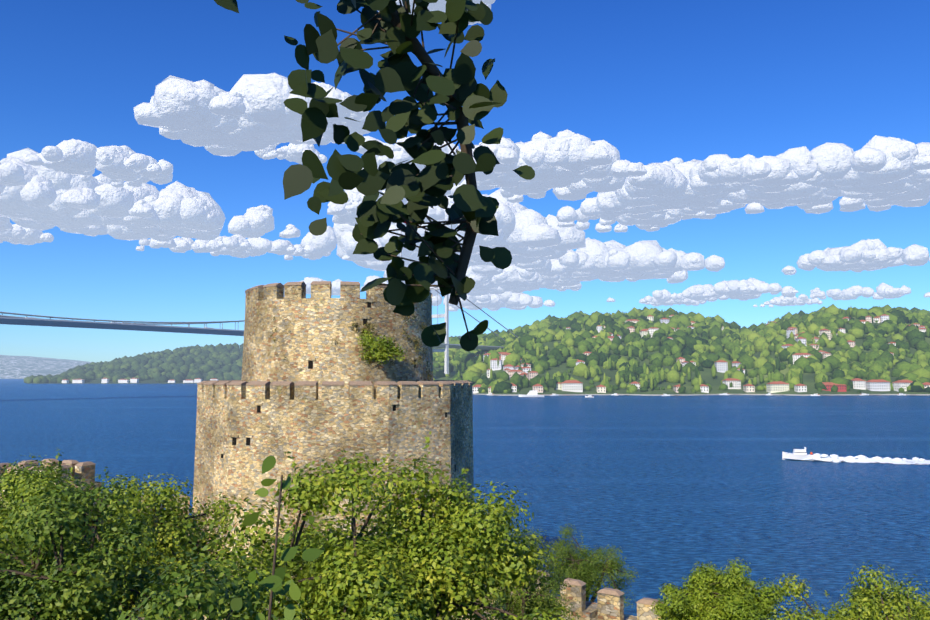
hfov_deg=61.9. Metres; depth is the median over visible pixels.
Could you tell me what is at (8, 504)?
bush
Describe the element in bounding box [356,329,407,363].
shrub
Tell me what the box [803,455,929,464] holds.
speedboat wake
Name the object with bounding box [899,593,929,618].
tree wood
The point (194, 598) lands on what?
shrub wood
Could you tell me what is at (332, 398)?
halil pasha tower
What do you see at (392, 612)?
shrub wood
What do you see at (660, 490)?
ground water
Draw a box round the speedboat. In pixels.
[782,447,814,460]
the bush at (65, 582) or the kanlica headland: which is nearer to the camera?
the bush at (65, 582)
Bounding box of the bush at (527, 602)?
[482,518,583,619]
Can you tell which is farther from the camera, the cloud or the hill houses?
the cloud
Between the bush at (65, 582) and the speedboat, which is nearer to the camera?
the bush at (65, 582)
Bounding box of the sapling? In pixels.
[230,456,323,619]
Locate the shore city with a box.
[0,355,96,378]
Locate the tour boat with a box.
[519,390,543,396]
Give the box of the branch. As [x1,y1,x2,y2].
[214,0,534,350]
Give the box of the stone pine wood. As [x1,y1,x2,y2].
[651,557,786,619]
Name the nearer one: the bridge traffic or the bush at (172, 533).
the bush at (172, 533)
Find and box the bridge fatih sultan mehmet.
[0,287,518,373]
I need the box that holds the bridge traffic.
[25,317,214,328]
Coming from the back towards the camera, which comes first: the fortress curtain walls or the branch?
the fortress curtain walls
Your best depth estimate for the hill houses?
962.98 m
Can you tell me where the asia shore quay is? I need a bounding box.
[473,393,929,395]
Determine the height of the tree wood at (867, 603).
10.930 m
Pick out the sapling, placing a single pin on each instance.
(273, 582)
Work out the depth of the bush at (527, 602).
32.03 m
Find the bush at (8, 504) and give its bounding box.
[0,455,91,559]
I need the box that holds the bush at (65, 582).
[0,449,188,619]
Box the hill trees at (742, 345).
[433,304,929,392]
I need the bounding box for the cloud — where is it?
[0,0,929,310]
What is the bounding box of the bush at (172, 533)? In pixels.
[0,467,253,619]
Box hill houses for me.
[473,314,929,393]
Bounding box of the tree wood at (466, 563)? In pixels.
[196,431,582,619]
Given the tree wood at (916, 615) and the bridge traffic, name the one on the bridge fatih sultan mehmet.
the bridge traffic
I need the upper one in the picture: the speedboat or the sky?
the sky
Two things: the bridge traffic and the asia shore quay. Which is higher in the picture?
the bridge traffic
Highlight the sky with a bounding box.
[0,0,929,361]
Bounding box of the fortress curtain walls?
[0,459,661,619]
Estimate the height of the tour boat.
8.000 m
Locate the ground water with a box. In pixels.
[0,379,929,619]
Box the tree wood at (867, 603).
[765,560,929,619]
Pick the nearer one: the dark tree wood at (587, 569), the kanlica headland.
the dark tree wood at (587, 569)
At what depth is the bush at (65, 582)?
20.37 m
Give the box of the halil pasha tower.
[192,281,473,619]
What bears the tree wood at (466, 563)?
on the hillside ground
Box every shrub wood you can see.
[110,490,307,619]
[297,593,570,619]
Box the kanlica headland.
[24,336,460,383]
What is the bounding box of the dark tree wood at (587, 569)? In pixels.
[535,523,638,607]

